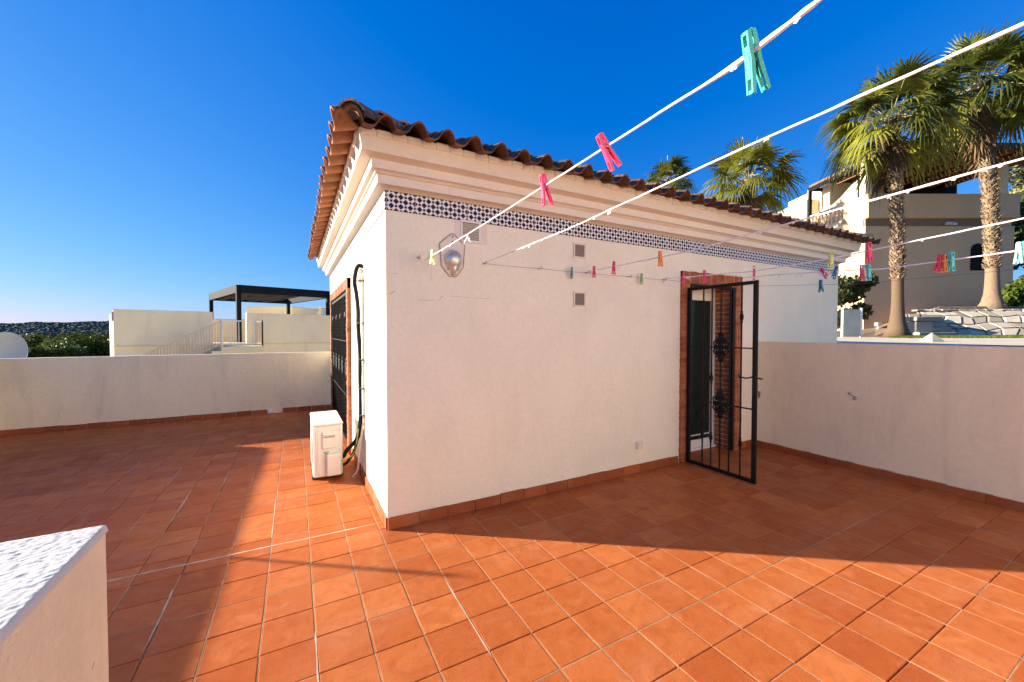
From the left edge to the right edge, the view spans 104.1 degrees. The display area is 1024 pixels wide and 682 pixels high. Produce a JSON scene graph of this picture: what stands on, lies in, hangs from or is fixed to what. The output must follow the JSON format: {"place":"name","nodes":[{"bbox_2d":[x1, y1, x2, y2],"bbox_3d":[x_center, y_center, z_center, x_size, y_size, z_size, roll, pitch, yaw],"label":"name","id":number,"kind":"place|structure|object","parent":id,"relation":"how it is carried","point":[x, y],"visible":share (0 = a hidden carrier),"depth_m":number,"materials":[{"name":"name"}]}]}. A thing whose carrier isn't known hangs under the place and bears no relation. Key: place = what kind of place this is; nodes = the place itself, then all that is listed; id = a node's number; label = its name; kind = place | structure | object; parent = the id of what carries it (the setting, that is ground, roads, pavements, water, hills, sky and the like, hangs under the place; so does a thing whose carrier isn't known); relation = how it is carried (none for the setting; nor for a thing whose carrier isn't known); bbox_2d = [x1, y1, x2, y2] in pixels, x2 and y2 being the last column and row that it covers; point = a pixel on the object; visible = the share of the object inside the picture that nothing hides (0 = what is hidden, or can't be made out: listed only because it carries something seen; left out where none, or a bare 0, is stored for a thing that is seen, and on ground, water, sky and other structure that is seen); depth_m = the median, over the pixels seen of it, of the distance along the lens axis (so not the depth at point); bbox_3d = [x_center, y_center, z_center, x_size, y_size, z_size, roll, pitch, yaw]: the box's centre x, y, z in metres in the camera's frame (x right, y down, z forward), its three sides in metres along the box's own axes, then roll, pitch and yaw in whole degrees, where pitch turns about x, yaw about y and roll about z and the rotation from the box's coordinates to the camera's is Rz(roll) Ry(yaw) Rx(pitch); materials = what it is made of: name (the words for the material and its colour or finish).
{"place":"outdoors","nodes":[
{"label":"outdoors","id":0,"kind":"place"},
{"bbox_2d":[0,332,27,358],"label":"satellite dish","id":1,"kind":"object","parent":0,"point":[13,345],"visible":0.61,"depth_m":11.39,"materials":[{"name":"paint"}]},
{"bbox_2d":[0,321,109,338],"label":"wooded slope","id":2,"kind":"structure","parent":0,"point":[51,328],"depth_m":464.12,"materials":[{"name":"green plant"}]},
{"bbox_2d":[0,409,1023,681],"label":"terrace floor","id":3,"kind":"structure","parent":0,"point":[242,549],"depth_m":2.64,"materials":[{"name":"tile"}]},
{"bbox_2d":[0,525,108,681],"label":"stub wall","id":4,"kind":"structure","parent":3,"relation":"on","point":[53,610],"depth_m":0.80,"materials":[{"name":"white paint"}]},
{"bbox_2d":[310,410,342,479],"bbox_3d":[-2.099,1.159,4.510,0.305,0.613,0.791,-1,1,-28],"label":"air conditioner","id":5,"kind":"object","parent":3,"relation":"on","point":[326,431],"visible":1,"depth_m":4.20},
{"bbox_2d":[0,0,1023,322],"label":"sky","id":6,"kind":"structure","parent":0,"point":[166,155],"materials":[{"name":"blue"}]},
{"bbox_2d":[837,337,1023,344],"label":"garden path","id":7,"kind":"structure","parent":0,"point":[951,341],"depth_m":10.35,"materials":[{"name":"concrete"}]},
{"bbox_2d":[841,308,862,336],"bbox_3d":[12.237,-0.650,14.389,0.754,1.066,0.081,0,1,0],"label":"glass fence panel","id":8,"kind":"object","parent":7,"relation":"on","point":[851,322],"visible":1,"depth_m":14.38,"materials":[{"name":"grey glass"}]},
{"bbox_2d":[837,306,1023,346],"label":"garden ground","id":9,"kind":"structure","parent":0,"point":[873,332],"depth_m":18.24,"materials":[{"name":"beige stone"}]},
{"bbox_2d":[644,153,698,192],"bbox_3d":[10.266,-4.505,26.198,3.605,14.959,3.374,0,1,-1],"label":"fan palm","id":10,"kind":"object","parent":9,"relation":"on","point":[675,165],"visible":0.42,"depth_m":25.45,"materials":[{"name":"green plant"}]},
{"bbox_2d":[699,131,808,215],"bbox_3d":[10.312,-2.854,17.512,4.337,12.052,4.482,1,2,44],"label":"fan palm","id":11,"kind":"object","parent":9,"relation":"on","point":[764,154],"visible":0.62,"depth_m":16.99,"materials":[{"name":"green plant"}]},
{"bbox_2d":[837,272,880,329],"bbox_3d":[18.054,-2.026,21.519,2.530,3.311,1.734,0,1,-5],"label":"bougainvillea","id":12,"kind":"object","parent":9,"relation":"on","point":[851,290],"visible":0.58,"depth_m":21.00,"materials":[{"name":"green plant"}]},
{"bbox_2d":[874,323,881,328],"bbox_3d":[16.761,-0.674,18.285,0.210,0.325,0.180,0,1,0],"label":"garden spotlight","id":13,"kind":"object","parent":9,"relation":"on","point":[877,324],"visible":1,"depth_m":18.23,"materials":[{"name":"white paint"}]},
{"bbox_2d":[811,47,986,336],"bbox_3d":[14.633,-5.437,15.595,4.702,10.550,4.798,-1,1,-28],"label":"fan palm","id":14,"kind":"object","parent":9,"relation":"on","point":[894,152],"visible":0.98,"depth_m":15.35,"materials":[{"name":"green plant"}]},
{"bbox_2d":[778,143,1023,330],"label":"tan house","id":15,"kind":"structure","parent":9,"relation":"on","point":[931,210],"depth_m":22.42,"materials":[{"name":"beige paint"}]},
{"bbox_2d":[945,222,956,224],"bbox_3d":[24.437,-6.531,22.230,0.495,0.190,0.225,0,1,0],"label":"floodlight","id":16,"kind":"object","parent":15,"relation":"attached to","point":[950,223],"visible":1,"depth_m":22.19,"materials":[{"name":"white paint"}]},
{"bbox_2d":[970,243,984,269],"bbox_3d":[26.075,-4.709,22.372,0.758,1.508,0.046,0,1,0],"label":"arched window","id":17,"kind":"structure","parent":15,"relation":"in","point":[976,250],"depth_m":22.39,"materials":[{"name":"glass"}]},
{"bbox_2d":[906,317,956,335],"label":"stone steps","id":18,"kind":"structure","parent":9,"relation":"on","point":[925,325],"depth_m":16.56,"materials":[{"name":"grey stone"}]},
{"bbox_2d":[920,333,943,341],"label":"garden pier","id":19,"kind":"structure","parent":9,"relation":"on","point":[931,337],"depth_m":10.27,"materials":[{"name":"white concrete"}]},
{"bbox_2d":[888,335,1023,337],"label":"lawn","id":20,"kind":"structure","parent":9,"relation":"on","point":[970,336],"depth_m":13.99,"materials":[{"name":"green plant"}]},
{"bbox_2d":[900,14,1023,308],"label":"fan palm","id":21,"kind":"object","parent":9,"relation":"on","point":[1007,49],"visible":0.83,"depth_m":18.48,"materials":[{"name":"green plant"}]},
{"bbox_2d":[905,309,1023,334],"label":"stone retaining wall","id":22,"kind":"structure","parent":9,"relation":"on","point":[988,322],"depth_m":17.70,"materials":[{"name":"grey stone"}]},
{"bbox_2d":[990,66,1023,159],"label":"fan palm","id":23,"kind":"object","parent":9,"relation":"on","point":[1019,115],"visible":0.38,"depth_m":19.08,"materials":[{"name":"green plant"}]},
{"bbox_2d":[1001,275,1023,305],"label":"shrub","id":24,"kind":"object","parent":9,"relation":"on","point":[1013,293],"visible":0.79,"depth_m":19.14,"materials":[{"name":"green plant"}]},
{"bbox_2d":[1008,165,1023,217],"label":"olive tree","id":25,"kind":"object","parent":9,"relation":"on","point":[1016,173],"visible":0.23,"depth_m":29.27,"materials":[{"name":"green plant"}]},
{"bbox_2d":[1011,190,1023,269],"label":"dark tree","id":26,"kind":"object","parent":9,"relation":"on","point":[1018,225],"visible":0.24,"depth_m":24.25,"materials":[{"name":"green plant"}]},
{"label":"ground","id":27,"kind":"structure","parent":0,"visible":0},
{"bbox_2d":[27,346,75,357],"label":"pine tree","id":28,"kind":"object","parent":27,"relation":"on","point":[38,352],"visible":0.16,"depth_m":45.18,"materials":[{"name":"green plant"}]},
{"bbox_2d":[22,330,83,347],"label":"pine tree","id":29,"kind":"object","parent":27,"relation":"on","point":[35,341],"visible":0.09,"depth_m":61.33,"materials":[{"name":"green plant"}]},
{"bbox_2d":[38,336,94,356],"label":"pine tree","id":30,"kind":"object","parent":27,"relation":"on","point":[82,351],"visible":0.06,"depth_m":49.43,"materials":[{"name":"green plant"}]},
{"bbox_2d":[39,330,109,356],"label":"pine tree","id":31,"kind":"object","parent":27,"relation":"on","point":[92,345],"visible":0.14,"depth_m":55.67,"materials":[{"name":"green plant"}]},
{"bbox_2d":[109,309,330,355],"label":"neighbour house","id":32,"kind":"structure","parent":27,"relation":"on","point":[145,332],"depth_m":15.72,"materials":[{"name":"paint"}]},
{"bbox_2d":[209,285,329,341],"bbox_3d":[-12.601,-1.256,20.607,6.166,2.470,3.924,1,2,44],"label":"pergola","id":33,"kind":"object","parent":32,"relation":"on","point":[238,294],"visible":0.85,"depth_m":19.10,"materials":[{"name":"metal"}]},
{"bbox_2d":[244,307,318,314],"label":"distant house","id":34,"kind":"structure","parent":27,"relation":"on","point":[293,310],"depth_m":30.01,"materials":[{"name":"beige paint"}]},
{"bbox_2d":[310,308,325,314],"bbox_3d":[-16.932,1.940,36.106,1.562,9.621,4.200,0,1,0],"label":"distant house","id":35,"kind":"structure","parent":27,"relation":"on","point":[321,311],"depth_m":34.08,"materials":[{"name":"white paint"}]},
{"bbox_3d":[5.931,2.481,-2.641,10.450,10.300,4.300,-1,1,-28],"label":"main house","id":36,"kind":"object","parent":27,"relation":"on","visible":0},
{"bbox_2d":[425,0,821,259],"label":"clothes line","id":37,"kind":"object","parent":36,"relation":"attached to","point":[775,33],"visible":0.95,"depth_m":1.01,"materials":[{"name":"fabric"}]},
{"bbox_2d":[429,249,434,264],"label":"clothes peg","id":38,"kind":"object","parent":37,"relation":"attached to","point":[432,257],"visible":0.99,"depth_m":3.05,"materials":[{"name":"plastic"}]},
{"bbox_2d":[539,173,553,206],"bbox_3d":[0.140,-0.636,1.683,0.047,0.132,0.020,-13,5,-18],"label":"clothes peg","id":39,"kind":"object","parent":37,"relation":"attached to","point":[543,179],"visible":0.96,"depth_m":1.68,"materials":[{"name":"pink plastic"}]},
{"bbox_2d":[596,132,621,171],"bbox_3d":[0.324,-0.642,1.353,0.045,0.126,0.020,-37,16,-11],"label":"clothes peg","id":40,"kind":"object","parent":37,"relation":"attached to","point":[609,153],"visible":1,"depth_m":1.35,"materials":[{"name":"pink plastic"}]},
{"bbox_2d":[741,27,770,96],"bbox_3d":[0.557,-0.643,0.920,0.048,0.136,0.021,-20,12,-7],"label":"clothes peg","id":41,"kind":"object","parent":37,"relation":"attached to","point":[755,68],"visible":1,"depth_m":0.92,"materials":[{"name":"teal plastic"}]},
{"bbox_2d":[490,21,1023,260],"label":"clothes line","id":42,"kind":"object","parent":36,"relation":"attached to","point":[986,40],"visible":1,"depth_m":1.22,"materials":[{"name":"fabric"}]},
{"bbox_2d":[589,157,1023,271],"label":"clothes line","id":43,"kind":"object","parent":36,"relation":"attached to","point":[923,186],"visible":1,"depth_m":2.08,"materials":[{"name":"fabric"}]},
{"bbox_2d":[592,266,595,277],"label":"clothes peg","id":44,"kind":"object","parent":43,"relation":"attached to","point":[594,273],"visible":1,"depth_m":3.96,"materials":[{"name":"pink plastic"}]},
{"bbox_2d":[611,261,615,274],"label":"clothes peg","id":45,"kind":"object","parent":43,"relation":"attached to","point":[613,265],"visible":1,"depth_m":3.71,"materials":[{"name":"pink plastic"}]},
{"bbox_2d":[658,251,662,266],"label":"clothes peg","id":46,"kind":"object","parent":43,"relation":"attached to","point":[660,260],"visible":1,"depth_m":3.24,"materials":[{"name":"orange plastic"}]},
{"bbox_2d":[708,250,1018,281],"bbox_3d":[3.829,-0.709,2.050,0.030,0.309,6.376,-1,1,-28],"label":"clothes line","id":47,"kind":"object","parent":36,"relation":"attached to","point":[820,273],"visible":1,"depth_m":3.36,"materials":[{"name":"metal"}]},
{"bbox_2d":[820,268,827,278],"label":"clothes peg","id":48,"kind":"object","parent":47,"relation":"attached to","point":[822,270],"visible":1,"depth_m":3.73,"materials":[{"name":"plastic"}]},
{"bbox_2d":[831,266,838,278],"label":"clothes peg","id":49,"kind":"object","parent":47,"relation":"attached to","point":[835,271],"visible":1,"depth_m":3.64,"materials":[{"name":"plastic"}]},
{"bbox_2d":[860,265,864,280],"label":"clothes peg","id":50,"kind":"object","parent":47,"relation":"attached to","point":[861,272],"visible":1,"depth_m":3.47,"materials":[{"name":"pink plastic"}]},
{"bbox_2d":[861,264,867,280],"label":"clothes peg","id":51,"kind":"object","parent":47,"relation":"attached to","point":[864,269],"visible":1,"depth_m":3.46,"materials":[{"name":"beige plastic"}]},
{"bbox_2d":[864,264,871,280],"bbox_3d":[3.072,-0.590,3.446,0.022,0.144,0.051,0,3,2],"label":"clothes peg","id":52,"kind":"object","parent":47,"relation":"attached to","point":[868,268],"visible":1,"depth_m":3.43,"materials":[{"name":"teal plastic"}]},
{"bbox_2d":[932,254,942,272],"bbox_3d":[3.278,-0.598,3.069,0.021,0.138,0.049,0,15,2],"label":"clothes peg","id":53,"kind":"object","parent":47,"relation":"attached to","point":[937,266],"visible":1,"depth_m":3.06,"materials":[{"name":"pink plastic"}]},
{"bbox_2d":[940,254,947,272],"bbox_3d":[3.292,-0.589,3.042,0.021,0.138,0.049,0,5,12],"label":"clothes peg","id":54,"kind":"object","parent":47,"relation":"attached to","point":[945,260],"visible":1,"depth_m":3.03,"materials":[{"name":"orange plastic"}]},
{"bbox_2d":[945,252,954,271],"bbox_3d":[3.308,-0.597,3.012,0.023,0.150,0.054,0,3,1],"label":"clothes peg","id":55,"kind":"object","parent":47,"relation":"attached to","point":[951,262],"visible":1,"depth_m":3.00,"materials":[{"name":"teal plastic"}]},
{"bbox_2d":[1013,242,1023,263],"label":"clothes peg","id":56,"kind":"object","parent":47,"relation":"attached to","point":[1020,252],"visible":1,"depth_m":2.72,"materials":[{"name":"white plastic"}]},
{"bbox_2d":[1017,241,1023,263],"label":"clothes peg","id":57,"kind":"object","parent":47,"relation":"attached to","point":[1018,261],"visible":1,"depth_m":2.73,"materials":[{"name":"teal plastic"}]},
{"bbox_2d":[743,269,1020,285],"bbox_3d":[4.285,-0.684,2.298,0.004,0.322,6.376,-1,1,-28],"label":"clothes line","id":58,"kind":"object","parent":36,"relation":"attached to","point":[897,280],"visible":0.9,"depth_m":3.61,"materials":[{"name":"metal"}]},
{"bbox_2d":[818,280,823,291],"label":"clothes peg","id":59,"kind":"object","parent":58,"relation":"attached to","point":[820,286],"visible":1,"depth_m":4.20,"materials":[{"name":"plastic"}]},
{"bbox_3d":[0.118,4.505,3.575,12.160,5.970,12.390,-1,1,-28],"label":"house base","id":60,"kind":"object","parent":27,"relation":"on","visible":0},
{"bbox_2d":[0,351,330,435],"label":"parapet","id":61,"kind":"structure","parent":60,"relation":"on","point":[45,394],"depth_m":6.86,"materials":[{"name":"paint"}]},
{"bbox_2d":[307,98,880,529],"bbox_3d":[0.985,0.893,7.038,8.004,7.436,6.693,-1,1,-28],"label":"rooftop room","id":62,"kind":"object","parent":60,"relation":"on","point":[488,384],"visible":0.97,"depth_m":3.89,"materials":[{"name":"white paint"}]},
{"bbox_2d":[339,298,346,421],"bbox_3d":[-2.624,0.350,6.391,0.050,2.110,2.496,-1,1,-28],"label":"patio door","id":63,"kind":"structure","parent":62,"relation":"in","point":[340,335],"depth_m":6.94,"materials":[{"name":"metal"}]},
{"bbox_2d":[326,264,364,476],"bbox_3d":[-1.723,0.326,4.252,0.433,2.268,0.245,0,1,9],"label":"pipe run","id":64,"kind":"object","parent":62,"relation":"attached to","point":[360,387],"visible":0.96,"depth_m":4.19,"materials":[{"name":"black plastic"}]},
{"bbox_2d":[439,233,464,276],"bbox_3d":[-0.489,-0.723,3.344,0.231,0.365,0.086,-1,1,-28],"label":"wall lamp","id":65,"kind":"object","parent":62,"relation":"attached to","point":[452,259],"visible":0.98,"depth_m":3.35,"materials":[{"name":"silver metal"}]},
{"bbox_2d":[460,219,480,243],"bbox_3d":[-0.357,-0.945,3.450,0.185,0.185,0.012,-1,1,-28],"label":"wall vent","id":66,"kind":"object","parent":62,"relation":"attached to","point":[462,230],"depth_m":3.45,"materials":[{"name":"white plastic"}]},
{"bbox_2d":[573,242,585,258],"bbox_3d":[0.679,-0.906,4.013,0.155,0.155,0.012,-1,1,-28],"label":"wall vent","id":67,"kind":"object","parent":62,"relation":"attached to","point":[579,250],"depth_m":4.01,"materials":[{"name":"white plastic"}]},
{"bbox_2d":[573,291,585,306],"bbox_3d":[0.681,-0.419,4.025,0.155,0.155,0.012,-1,1,-28],"label":"wall vent","id":68,"kind":"object","parent":62,"relation":"attached to","point":[579,300],"depth_m":4.02,"materials":[{"name":"white plastic"}]},
{"bbox_2d":[636,441,642,448],"bbox_3d":[1.423,1.160,4.448,0.084,0.082,0.040,-1,1,-28],"label":"outlet box","id":69,"kind":"object","parent":62,"relation":"attached to","point":[639,444],"visible":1,"depth_m":4.43,"materials":[{"name":"white plastic"}]},
{"bbox_2d":[691,289,715,450],"bbox_3d":[2.382,0.378,5.304,0.900,2.156,0.120,-1,1,-28],"label":"garden door","id":70,"kind":"structure","parent":62,"relation":"in","point":[697,295],"depth_m":5.38,"materials":[{"name":"black glass"}]},
{"bbox_2d":[663,218,1023,282],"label":"clothes line","id":71,"kind":"object","parent":62,"relation":"attached to","point":[862,251],"visible":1,"depth_m":2.91,"materials":[{"name":"plastic"}]},
{"bbox_2d":[681,273,684,283],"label":"clothes peg","id":72,"kind":"object","parent":71,"relation":"attached to","point":[683,279],"visible":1,"depth_m":4.36,"materials":[{"name":"pink plastic"}]},
{"bbox_2d":[702,270,706,283],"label":"clothes peg","id":73,"kind":"object","parent":71,"relation":"attached to","point":[704,276],"visible":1,"depth_m":4.12,"materials":[{"name":"pink plastic"}]},
{"bbox_2d":[827,251,833,269],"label":"clothes peg","id":74,"kind":"object","parent":71,"relation":"attached to","point":[831,259],"visible":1,"depth_m":3.15,"materials":[{"name":"plastic"}]},
{"bbox_2d":[865,242,872,263],"bbox_3d":[2.634,-0.652,2.949,0.024,0.155,0.055,0,-2,11],"label":"clothes peg","id":75,"kind":"object","parent":71,"relation":"attached to","point":[868,254],"visible":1,"depth_m":2.94,"materials":[{"name":"pink plastic"}]},
{"bbox_2d":[757,341,1023,512],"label":"side parapet","id":76,"kind":"structure","parent":60,"relation":"on","point":[948,419],"depth_m":4.14,"materials":[{"name":"paint"}]},
{"bbox_3d":[0.269,-0.688,3.766,0.017,0.032,0.064,-1,1,-28],"label":"wall hook","id":77,"kind":"object","parent":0,"visible":0},
{"bbox_2d":[492,264,715,284],"bbox_3d":[1.267,-0.691,4.293,3.402,0.009,0.003,-1,1,-28],"label":"wall wire","id":78,"kind":"object","parent":77,"relation":"attached to","point":[602,274],"depth_m":4.00,"materials":[{"name":"grey metal"}]},
{"bbox_2d":[640,273,642,284],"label":"clothes peg","id":79,"kind":"object","parent":78,"relation":"attached to","point":[641,278],"visible":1,"depth_m":4.37,"materials":[{"name":"green plastic"}]}
]}

